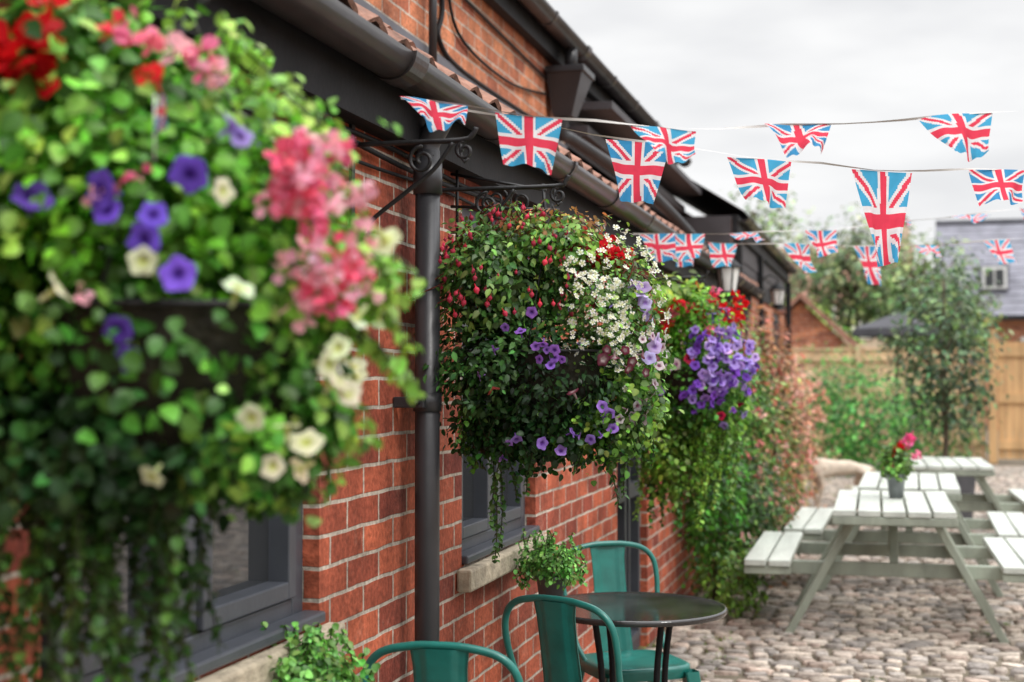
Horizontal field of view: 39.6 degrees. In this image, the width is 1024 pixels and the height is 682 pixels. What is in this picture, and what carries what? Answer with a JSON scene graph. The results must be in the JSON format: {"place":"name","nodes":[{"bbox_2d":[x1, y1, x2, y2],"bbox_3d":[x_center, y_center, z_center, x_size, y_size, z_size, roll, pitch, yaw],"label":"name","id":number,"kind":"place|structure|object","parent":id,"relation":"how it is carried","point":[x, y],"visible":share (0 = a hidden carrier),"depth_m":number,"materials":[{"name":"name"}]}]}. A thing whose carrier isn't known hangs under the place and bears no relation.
{"place":"outdoors","nodes":[
{"label":"outdoors","id":0,"kind":"place"},
{"bbox_2d":[253,621,380,681],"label":"potted plant","id":1,"kind":"object","parent":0,"point":[313,658],"visible":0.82,"depth_m":3.03,"materials":[{"name":"green plant"}]},
{"bbox_2d":[680,212,691,216],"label":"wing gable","id":2,"kind":"structure","parent":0,"point":[686,214],"depth_m":20.70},
{"bbox_2d":[731,218,784,499],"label":"wing wall","id":3,"kind":"structure","parent":0,"point":[768,309],"depth_m":17.41,"materials":[{"name":"red brick"}]},
{"bbox_2d":[732,237,783,289],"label":"wing boards","id":4,"kind":"object","parent":3,"relation":"attached to","point":[750,263],"visible":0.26,"depth_m":15.52,"materials":[{"name":"black wood"}]},
{"bbox_2d":[735,239,791,421],"bbox_3d":[3.037,0.504,16.789,0.069,2.830,6.970,0,-1,15],"label":"wing corner post","id":5,"kind":"object","parent":3,"relation":"attached to","point":[739,255],"visible":0.24,"depth_m":15.85,"materials":[{"name":"black wood"}]},
{"bbox_2d":[743,272,783,313],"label":"wing lintel","id":6,"kind":"structure","parent":3,"relation":"attached to","point":[767,299],"depth_m":17.19,"materials":[{"name":"black wood"}]},
{"bbox_2d":[732,215,788,281],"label":"wing fascia","id":7,"kind":"structure","parent":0,"point":[772,263],"depth_m":15.93,"materials":[{"name":"black wood"}]},
{"bbox_2d":[738,215,796,274],"bbox_3d":[3.104,-1.068,16.909,0.120,0.060,7.180,0,-1,15],"label":"wing gutter","id":8,"kind":"object","parent":7,"relation":"attached to","point":[776,251],"visible":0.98,"depth_m":16.11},
{"bbox_2d":[742,219,794,271],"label":"wing gutter brackets","id":9,"kind":"object","parent":7,"relation":"attached to","point":[753,222],"visible":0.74,"depth_m":15.97,"materials":[{"name":"black metal"}]},
{"bbox_2d":[547,0,1023,303],"label":"sky","id":10,"kind":"structure","parent":0,"point":[691,64],"materials":[{"name":"white"}]},
{"bbox_2d":[637,419,1023,681],"bbox_3d":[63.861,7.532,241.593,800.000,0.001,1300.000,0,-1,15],"label":"ground","id":11,"kind":"structure","parent":0,"point":[1013,462],"depth_m":8.11,"materials":[{"name":"grey stone"}]},
{"bbox_2d":[0,0,744,681],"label":"front wall","id":12,"kind":"structure","parent":11,"relation":"on","point":[358,574],"depth_m":3.97,"materials":[{"name":"brick"}]},
{"bbox_2d":[71,0,208,5],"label":"basket bracket","id":13,"kind":"object","parent":12,"relation":"attached to","point":[201,3],"visible":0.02,"depth_m":1.93,"materials":[{"name":"metal"}]},
{"bbox_2d":[0,0,426,681],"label":"hanging basket","id":14,"kind":"object","parent":13,"relation":"hanging from","point":[180,340],"visible":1,"depth_m":1.78,"materials":[{"name":"plant"}]},
{"bbox_2d":[154,94,167,160],"bbox_3d":[-0.420,-0.258,1.707,0.027,0.080,0.006,-1,-2,40],"label":"flag","id":15,"kind":"object","parent":14,"relation":"in","point":[160,122],"visible":1,"depth_m":1.71,"materials":[{"name":"fabric"}]},
{"bbox_2d":[71,96,302,681],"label":"window frame","id":16,"kind":"object","parent":12,"relation":"attached to","point":[235,628],"visible":0.09,"depth_m":3.01,"materials":[{"name":"grey wood"}]},
{"bbox_2d":[64,174,268,640],"bbox_3d":[-0.681,0.071,2.837,0.006,1.030,1.010,0,-1,15],"label":"glass","id":17,"kind":"object","parent":16,"relation":"attached to","point":[240,553],"depth_m":3.09,"materials":[{"name":"grey glass"}]},
{"bbox_2d":[41,159,295,681],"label":"casement","id":18,"kind":"object","parent":16,"relation":"attached to","point":[278,586],"visible":0.09,"depth_m":3.05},
{"bbox_2d":[194,622,344,681],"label":"stone sill","id":19,"kind":"structure","parent":12,"relation":"attached to","point":[258,667],"depth_m":2.93,"materials":[{"name":"beige stone"}]},
{"bbox_2d":[133,610,324,681],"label":"timber sill","id":20,"kind":"structure","parent":19,"relation":"on","point":[211,659],"depth_m":2.93,"materials":[{"name":"grey wood"}]},
{"bbox_2d":[2,19,740,316],"bbox_3d":[0.128,-0.412,5.538,0.010,0.025,15.750,0,-1,15],"label":"cable","id":21,"kind":"object","parent":12,"relation":"attached to","point":[251,111],"visible":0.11,"depth_m":3.79,"materials":[{"name":"black paint"}]},
{"bbox_2d":[15,0,743,313],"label":"cable","id":22,"kind":"object","parent":12,"relation":"attached to","point":[374,152],"visible":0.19,"depth_m":3.83,"materials":[{"name":"black paint"}]},
{"bbox_2d":[70,1,743,310],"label":"cable","id":23,"kind":"object","parent":12,"relation":"attached to","point":[390,148],"visible":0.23,"depth_m":3.85,"materials":[{"name":"black paint"}]},
{"bbox_2d":[349,124,478,234],"bbox_3d":[-0.243,-0.367,3.519,0.334,0.350,0.022,0,-1,15],"label":"basket bracket","id":24,"kind":"object","parent":12,"relation":"attached to","point":[459,147],"visible":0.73,"depth_m":3.51,"materials":[{"name":"metal"}]},
{"bbox_2d":[393,122,451,640],"bbox_3d":[-0.233,0.468,3.869,0.165,2.253,0.162,0,-1,15],"label":"drainpipe","id":25,"kind":"object","parent":12,"relation":"attached to","point":[427,193],"visible":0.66,"depth_m":3.87,"materials":[{"name":"plastic"}]},
{"bbox_2d":[108,0,751,309],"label":"fascia","id":26,"kind":"structure","parent":12,"relation":"attached to","point":[367,99],"depth_m":3.50,"materials":[{"name":"black paint"}]},
{"bbox_2d":[252,0,765,298],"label":"gutter","id":27,"kind":"object","parent":26,"relation":"attached to","point":[340,27],"visible":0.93,"depth_m":3.56,"materials":[{"name":"plastic"}]},
{"bbox_2d":[370,50,763,297],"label":"gutter brackets","id":28,"kind":"object","parent":26,"relation":"attached to","point":[414,73],"visible":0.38,"depth_m":3.51,"materials":[{"name":"black metal"}]},
{"bbox_2d":[467,109,1023,266],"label":"union jack bunting","id":29,"kind":"object","parent":28,"relation":"attached to","point":[638,165],"visible":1,"depth_m":4.35,"materials":[{"name":"fabric"}]},
{"bbox_2d":[462,208,524,550],"bbox_3d":[-0.112,0.142,4.977,0.080,1.155,0.970,0,-1,15],"label":"window frame","id":30,"kind":"object","parent":12,"relation":"attached to","point":[482,537],"visible":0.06,"depth_m":4.91,"materials":[{"name":"grey wood"}]},
{"bbox_2d":[463,257,507,520],"bbox_3d":[-0.115,0.142,4.978,0.006,1.025,0.840,0,-1,15],"label":"glass","id":31,"kind":"object","parent":30,"relation":"attached to","point":[468,490],"depth_m":4.84,"materials":[{"name":"grey glass"}]},
{"bbox_2d":[462,228,523,538],"bbox_3d":[-0.096,0.142,4.973,0.072,1.017,0.832,0,-1,15],"label":"casement","id":32,"kind":"object","parent":30,"relation":"attached to","point":[477,523],"visible":0.25,"depth_m":4.89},
{"bbox_2d":[462,525,539,564],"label":"timber sill","id":33,"kind":"structure","parent":12,"relation":"on","point":[475,553],"depth_m":4.84,"materials":[{"name":"grey wood"}]},
{"bbox_2d":[457,533,550,592],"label":"stone sill","id":34,"kind":"structure","parent":12,"relation":"attached to","point":[478,574],"depth_m":4.61,"materials":[{"name":"beige stone"}]},
{"bbox_2d":[440,174,569,268],"bbox_3d":[-0.044,-0.313,4.075,0.434,0.350,0.022,0,-1,15],"label":"basket bracket","id":35,"kind":"object","parent":12,"relation":"attached to","point":[514,188],"visible":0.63,"depth_m":4.07,"materials":[{"name":"metal"}]},
{"bbox_2d":[403,199,686,562],"bbox_3d":[0.085,0.116,4.011,0.810,1.014,0.616,0,-1,-2],"label":"hanging basket","id":36,"kind":"object","parent":35,"relation":"hanging from","point":[549,401],"visible":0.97,"depth_m":3.88,"materials":[{"name":"plant"}]},
{"bbox_2d":[450,170,559,236],"bbox_3d":[-0.023,-0.423,4.310,0.341,0.220,0.010,0,-1,15],"label":"iron lattice","id":37,"kind":"object","parent":12,"relation":"attached to","point":[457,206],"visible":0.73,"depth_m":4.32,"materials":[{"name":"black metal"}]},
{"bbox_2d":[619,270,639,649],"bbox_3d":[0.559,0.657,7.503,0.080,2.060,0.900,0,-1,15],"label":"window frame","id":38,"kind":"object","parent":12,"relation":"attached to","point":[636,644],"visible":0.08,"depth_m":7.70,"materials":[{"name":"grey wood"}]},
{"bbox_2d":[617,288,639,650],"bbox_3d":[0.574,0.657,7.498,0.072,1.922,0.762,0,-1,15],"label":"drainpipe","id":39,"kind":"object","parent":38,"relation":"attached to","point":[628,526],"visible":0.17,"depth_m":7.71,"materials":[{"name":"black metal"}]},
{"bbox_2d":[624,271,708,288],"bbox_3d":[0.784,-0.195,7.206,0.434,0.350,0.022,0,-1,15],"label":"basket bracket","id":40,"kind":"object","parent":12,"relation":"attached to","point":[699,278],"visible":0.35,"depth_m":7.18,"materials":[{"name":"metal"}]},
{"bbox_2d":[628,269,762,531],"bbox_3d":[0.904,0.308,7.208,0.728,1.320,0.708,0,-1,15],"label":"hanging basket","id":41,"kind":"object","parent":40,"relation":"hanging from","point":[709,382],"visible":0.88,"depth_m":7.05,"materials":[{"name":"plant"}]},
{"bbox_2d":[675,238,1019,285],"bbox_3d":[4.694,-0.658,9.638,9.632,0.809,0.113,1,-2,-34],"label":"union jack bunting","id":42,"kind":"object","parent":40,"relation":"attached to","point":[723,254],"visible":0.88,"depth_m":7.79,"materials":[{"name":"fabric"}]},
{"bbox_2d":[674,180,748,218],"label":"wing roof","id":43,"kind":"structure","parent":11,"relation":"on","point":[708,203],"depth_m":15.86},
{"bbox_2d":[672,215,730,245],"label":"wing end boards","id":44,"kind":"object","parent":43,"relation":"attached to","point":[714,228],"visible":0.21,"depth_m":13.46,"materials":[{"name":"black wood"}]},
{"bbox_2d":[758,275,785,308],"bbox_3d":[2.885,-0.545,15.805,0.326,0.379,0.173,0,-1,15],"label":"wall lantern","id":45,"kind":"object","parent":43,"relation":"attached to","point":[777,291],"depth_m":15.74,"materials":[{"name":"metal"}]},
{"bbox_2d":[678,321,806,620],"bbox_3d":[1.559,0.873,9.887,0.935,2.072,3.131,0,-1,15],"label":"climbing shrub","id":46,"kind":"object","parent":11,"relation":"on","point":[722,525],"visible":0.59,"depth_m":9.24,"materials":[{"name":"green plant"}]},
{"bbox_2d":[719,175,821,305],"bbox_3d":[6.436,-1.059,37.781,3.615,7.016,3.268,0,-1,15],"label":"garden tree","id":47,"kind":"object","parent":11,"relation":"on","point":[799,276],"visible":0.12,"depth_m":36.96,"materials":[{"name":"green plant"}]},
{"bbox_2d":[733,294,838,536],"bbox_3d":[2.511,0.874,13.544,1.107,2.457,4.668,0,-1,15],"label":"photinia shrub","id":48,"kind":"object","parent":11,"relation":"on","point":[792,436],"visible":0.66,"depth_m":12.61,"materials":[{"name":"pink plant"}]},
{"bbox_2d":[785,292,861,438],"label":"outbuilding","id":49,"kind":"structure","parent":11,"relation":"on","point":[809,326],"depth_m":28.41,"materials":[{"name":"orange brick"}]},
{"bbox_2d":[784,287,864,366],"bbox_3d":[6.642,0.546,32.447,2.875,3.537,2.521,0,-1,15],"label":"roof","id":50,"kind":"object","parent":49,"relation":"on","point":[831,315],"visible":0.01,"depth_m":32.27,"materials":[{"name":"brown tile"}]},
{"bbox_2d":[639,478,1011,681],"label":"weeds","id":51,"kind":"object","parent":11,"relation":"on","point":[716,657],"visible":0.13,"depth_m":7.96,"materials":[{"name":"green plant"}]},
{"bbox_2d":[787,202,923,417],"bbox_3d":[9.062,-0.631,37.433,4.027,6.142,4.229,0,-1,15],"label":"garden tree","id":52,"kind":"object","parent":11,"relation":"on","point":[839,262],"visible":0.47,"depth_m":37.02,"materials":[{"name":"green plant"}]},
{"bbox_2d":[791,344,985,460],"bbox_3d":[4.582,1.108,25.936,7.700,2.080,0.150,0,-1,15],"label":"wooden fence","id":53,"kind":"object","parent":11,"relation":"on","point":[883,355],"visible":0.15,"depth_m":25.43,"materials":[{"name":"brown wood"}]},
{"bbox_2d":[793,326,1006,497],"bbox_3d":[4.467,1.171,20.773,3.040,2.839,7.858,-1,-2,39],"label":"green hedge","id":54,"kind":"object","parent":11,"relation":"on","point":[851,448],"visible":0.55,"depth_m":21.42,"materials":[{"name":"green plant"}]},
{"bbox_2d":[845,225,1002,433],"bbox_3d":[10.340,-0.294,35.591,3.937,5.374,3.850,1,-2,-24],"label":"garden tree","id":55,"kind":"object","parent":11,"relation":"on","point":[873,314],"visible":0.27,"depth_m":35.19,"materials":[{"name":"green plant"}]},
{"bbox_2d":[892,296,1006,439],"bbox_3d":[9.134,0.656,29.711,2.315,3.178,2.238,0,-2,-19],"label":"garden tree","id":56,"kind":"object","parent":11,"relation":"on","point":[969,324],"visible":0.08,"depth_m":29.42,"materials":[{"name":"green plant"}]},
{"bbox_3d":[-1.763,-0.055,9.831,4.970,3.600,23.100,0,-1,15],"label":"rear wall","id":57,"kind":"object","parent":11,"relation":"on","visible":0},
{"bbox_2d":[364,0,564,143],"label":"wall","id":58,"kind":"structure","parent":57,"relation":"attached to","point":[489,45],"depth_m":7.35,"materials":[{"name":"red brick"}]},
{"bbox_2d":[429,0,436,61],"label":"vent pipe","id":59,"kind":"object","parent":58,"relation":"attached to","point":[433,28],"visible":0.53,"depth_m":6.32,"materials":[{"name":"plastic"}]},
{"bbox_2d":[437,0,530,115],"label":"wall cable","id":60,"kind":"object","parent":58,"relation":"attached to","point":[448,57],"depth_m":6.78,"materials":[{"name":"black paint"}]},
{"bbox_2d":[448,0,545,95],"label":"wall cable","id":61,"kind":"object","parent":58,"relation":"attached to","point":[474,54],"depth_m":7.14,"materials":[{"name":"black paint"}]},
{"bbox_2d":[464,0,545,78],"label":"wall cable","id":62,"kind":"object","parent":58,"relation":"attached to","point":[470,4],"depth_m":7.64,"materials":[{"name":"black paint"}]},
{"bbox_2d":[353,0,668,220],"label":"lead flashing","id":63,"kind":"object","parent":58,"relation":"attached to","point":[441,60],"visible":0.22,"depth_m":6.32,"materials":[{"name":"metal"}]},
{"bbox_2d":[338,0,758,286],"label":"pantile roof","id":64,"kind":"structure","parent":58,"relation":"attached to","point":[376,20],"depth_m":4.27,"materials":[{"name":"ceramic"}]},
{"bbox_2d":[559,117,707,247],"bbox_3d":[0.830,-0.986,9.337,0.090,0.781,1.762,-1,-2,38],"label":"rain pipe","id":65,"kind":"object","parent":64,"relation":"attached to","point":[667,209],"visible":0.64,"depth_m":9.00,"materials":[{"name":"plastic"}]},
{"bbox_2d":[400,96,1010,174],"bbox_3d":[3.169,-0.699,3.858,6.940,0.616,0.101,0,-1,-8],"label":"union jack bunting","id":66,"kind":"object","parent":64,"relation":"attached to","point":[532,141],"visible":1,"depth_m":3.45,"materials":[{"name":"fabric"}]},
{"bbox_2d":[706,246,742,298],"bbox_3d":[1.415,-0.477,9.726,0.326,0.379,0.173,0,-1,15],"label":"wall lantern","id":67,"kind":"object","parent":64,"relation":"attached to","point":[727,279],"depth_m":9.66,"materials":[{"name":"metal"}]},
{"bbox_2d":[633,209,1023,261],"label":"union jack bunting","id":68,"kind":"object","parent":64,"relation":"attached to","point":[663,247],"visible":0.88,"depth_m":6.67,"materials":[{"name":"fabric"}]},
{"bbox_2d":[546,71,591,117],"bbox_3d":[0.351,-1.489,8.687,0.220,0.250,0.300,0,-1,15],"label":"hopper","id":69,"kind":"object","parent":58,"relation":"attached to","point":[568,91],"visible":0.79,"depth_m":8.59,"materials":[{"name":"plastic"}]},
{"bbox_2d":[545,64,594,80],"bbox_3d":[0.355,-1.634,8.690,0.240,0.039,0.330,0,-1,15],"label":"hopper rim","id":70,"kind":"object","parent":69,"relation":"attached to","point":[572,67],"visible":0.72,"depth_m":8.54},
{"bbox_2d":[565,48,576,64],"bbox_3d":[0.360,-1.724,8.691,0.080,0.120,0.080,0,-1,15],"label":"rain pipe","id":71,"kind":"object","parent":69,"relation":"on","point":[570,55],"visible":0.74,"depth_m":8.66,"materials":[{"name":"plastic"}]},
{"bbox_2d":[484,0,677,165],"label":"fascia","id":72,"kind":"structure","parent":58,"relation":"attached to","point":[517,16],"depth_m":8.20,"materials":[{"name":"black paint"}]},
{"bbox_2d":[517,0,691,166],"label":"gutter","id":73,"kind":"object","parent":72,"relation":"attached to","point":[561,31],"visible":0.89,"depth_m":9.05,"materials":[{"name":"plastic"}]},
{"bbox_2d":[535,11,678,162],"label":"gutter brackets","id":74,"kind":"object","parent":73,"relation":"attached to","point":[586,55],"visible":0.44,"depth_m":8.93,"materials":[{"name":"plastic"}]},
{"bbox_2d":[565,96,671,223],"bbox_3d":[0.790,-1.491,11.416,0.315,0.750,4.596,0,-1,15],"label":"weatherboarding","id":75,"kind":"object","parent":58,"relation":"attached to","point":[588,160],"visible":0.03,"depth_m":10.04,"materials":[{"name":"black wood"}]},
{"bbox_2d":[569,101,701,213],"bbox_3d":[1.087,-1.377,11.361,0.284,0.220,4.550,0,-1,15],"label":"eaves board","id":76,"kind":"object","parent":75,"relation":"attached to","point":[675,180],"visible":0.57,"depth_m":9.89,"materials":[{"name":"black wood"}]},
{"bbox_2d":[644,463,1023,681],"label":"cobblestone paving","id":77,"kind":"structure","parent":0,"point":[979,664],"depth_m":8.31,"materials":[{"name":"stone"}]},
{"bbox_2d":[360,641,522,681],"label":"metal chair","id":78,"kind":"object","parent":77,"relation":"on","point":[436,661],"visible":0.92,"depth_m":3.41,"materials":[{"name":"teal paint"}]},
{"bbox_2d":[502,594,622,681],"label":"metal chair","id":79,"kind":"object","parent":77,"relation":"on","point":[556,618],"visible":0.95,"depth_m":4.13,"materials":[{"name":"teal paint"}]},
{"bbox_2d":[563,540,700,681],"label":"metal chair","id":80,"kind":"object","parent":77,"relation":"on","point":[608,564],"visible":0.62,"depth_m":5.45,"materials":[{"name":"teal paint"}]},
{"bbox_2d":[563,592,727,681],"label":"bistro table","id":81,"kind":"object","parent":77,"relation":"on","point":[668,611],"visible":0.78,"depth_m":4.76,"materials":[{"name":"black paint"}]},
{"bbox_2d":[512,528,588,596],"bbox_3d":[0.131,0.769,4.843,0.262,0.260,0.255,0,-1,15],"label":"potted plant","id":82,"kind":"object","parent":81,"relation":"on","point":[541,563],"visible":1,"depth_m":4.81,"materials":[{"name":"green plant"}]},
{"bbox_2d":[806,457,875,508],"bbox_3d":[3.583,1.539,15.892,1.111,0.668,0.270,0,-1,-5],"label":"dog","id":83,"kind":"object","parent":77,"relation":"on","point":[833,468],"visible":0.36,"depth_m":15.83},
{"bbox_2d":[744,490,1023,643],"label":"picnic table","id":84,"kind":"object","parent":77,"relation":"on","point":[772,552],"visible":0.94,"depth_m":8.22,"materials":[{"name":"white paint"}]},
{"bbox_2d":[874,430,921,497],"bbox_3d":[2.384,0.759,8.796,0.273,0.417,0.281,1,-2,-38],"label":"flower bucket","id":85,"kind":"object","parent":84,"relation":"on","point":[896,462],"visible":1,"depth_m":8.74,"materials":[{"name":"metal"}]},
{"bbox_2d":[852,313,937,441],"bbox_3d":[6.327,0.808,23.346,1.423,2.550,1.423,0,-1,15],"label":"parasol","id":86,"kind":"object","parent":77,"relation":"on","point":[866,330],"visible":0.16,"depth_m":23.03,"materials":[{"name":"grey fabric"}]},
{"bbox_2d":[784,472,1023,597],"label":"picnic table","id":87,"kind":"object","parent":77,"relation":"on","point":[811,523],"visible":0.72,"depth_m":9.89,"materials":[{"name":"green paint"}]},
{"bbox_2d":[852,457,1023,543],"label":"picnic table","id":88,"kind":"object","parent":77,"relation":"on","point":[980,470],"visible":0.51,"depth_m":12.15,"materials":[{"name":"green paint"}]},
{"bbox_2d":[876,235,1019,517],"bbox_3d":[4.399,0.391,14.356,1.402,2.935,1.363,0,-1,15],"label":"potted tree","id":89,"kind":"object","parent":77,"relation":"on","point":[942,396],"visible":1,"depth_m":14.21,"materials":[{"name":"green plant"}]},
{"bbox_2d":[835,304,906,403],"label":"walls","id":90,"kind":"structure","parent":0,"point":[868,344],"depth_m":56.29,"materials":[{"name":"brick"}]},
{"bbox_2d":[778,244,913,302],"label":"roof","id":91,"kind":"structure","parent":90,"relation":"on","point":[804,293],"depth_m":57.92,"materials":[{"name":"tile"}]},
{"bbox_2d":[847,306,873,338],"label":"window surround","id":92,"kind":"object","parent":90,"relation":"attached to","point":[863,337],"visible":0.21,"depth_m":56.27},
{"bbox_2d":[899,227,909,260],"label":"chimney","id":93,"kind":"object","parent":90,"relation":"on","point":[906,232],"depth_m":57.94,"materials":[{"name":"brick"}]},
{"bbox_2d":[958,320,1023,429],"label":"walls","id":94,"kind":"structure","parent":0,"point":[1016,327],"depth_m":39.78,"materials":[{"name":"brown wood"}]},
{"bbox_2d":[934,231,1023,314],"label":"roof","id":95,"kind":"structure","parent":94,"relation":"on","point":[1013,312],"depth_m":39.75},
{"bbox_2d":[936,224,1023,309],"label":"slate courses","id":96,"kind":"object","parent":95,"relation":"on","point":[1012,298],"visible":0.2,"depth_m":42.19,"materials":[{"name":"grey stone"}]},
{"bbox_2d":[936,218,1023,225],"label":"ridge tiles","id":97,"kind":"object","parent":95,"relation":"on","point":[983,222],"visible":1,"depth_m":43.29,"materials":[{"name":"tile"}]},
{"bbox_2d":[978,264,1008,290],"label":"dormer","id":98,"kind":"object","parent":95,"relation":"on","point":[990,265],"visible":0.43,"depth_m":40.52,"materials":[{"name":"white paint"}]},
{"bbox_2d":[982,267,1006,288],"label":"dormer window","id":99,"kind":"structure","parent":98,"relation":"attached to","point":[994,278],"depth_m":40.45,"materials":[{"name":"white wood"}]},
{"bbox_2d":[985,269,1003,285],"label":"dormer pane","id":100,"kind":"object","parent":99,"relation":"attached to","point":[989,281],"visible":0.86,"depth_m":40.41,"materials":[{"name":"black glass"}]},
{"bbox_2d":[972,315,1023,319],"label":"gutter","id":101,"kind":"object","parent":95,"relation":"attached to","point":[1015,317],"depth_m":39.43,"materials":[{"name":"black paint"}]},
{"bbox_2d":[988,330,1023,463],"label":"wooden gate","id":102,"kind":"structure","parent":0,"point":[1008,444],"depth_m":24.49,"materials":[{"name":"brown wood"}]},
{"bbox_3d":[2.356,0.244,14.787,0.080,1.450,1.200,0,-1,15],"label":"window frame","id":103,"kind":"object","parent":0,"visible":0},
{"bbox_2d":[745,310,747,356],"bbox_3d":[2.371,0.244,14.783,0.072,1.312,1.062,0,-1,15],"label":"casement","id":104,"kind":"object","parent":103,"relation":"attached to","point":[746,324],"depth_m":15.26,"materials":[{"name":"black wood"}]},
{"bbox_3d":[3.454,0.348,18.943,0.080,1.450,1.400,0,-1,15],"label":"window frame","id":105,"kind":"object","parent":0,"visible":0},
{"bbox_2d":[773,317,778,382],"bbox_3d":[3.470,0.348,18.939,0.072,1.312,1.262,0,-1,15],"label":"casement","id":106,"kind":"object","parent":105,"relation":"attached to","point":[775,322],"visible":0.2,"depth_m":19.28,"materials":[{"name":"black wood"}]}
]}

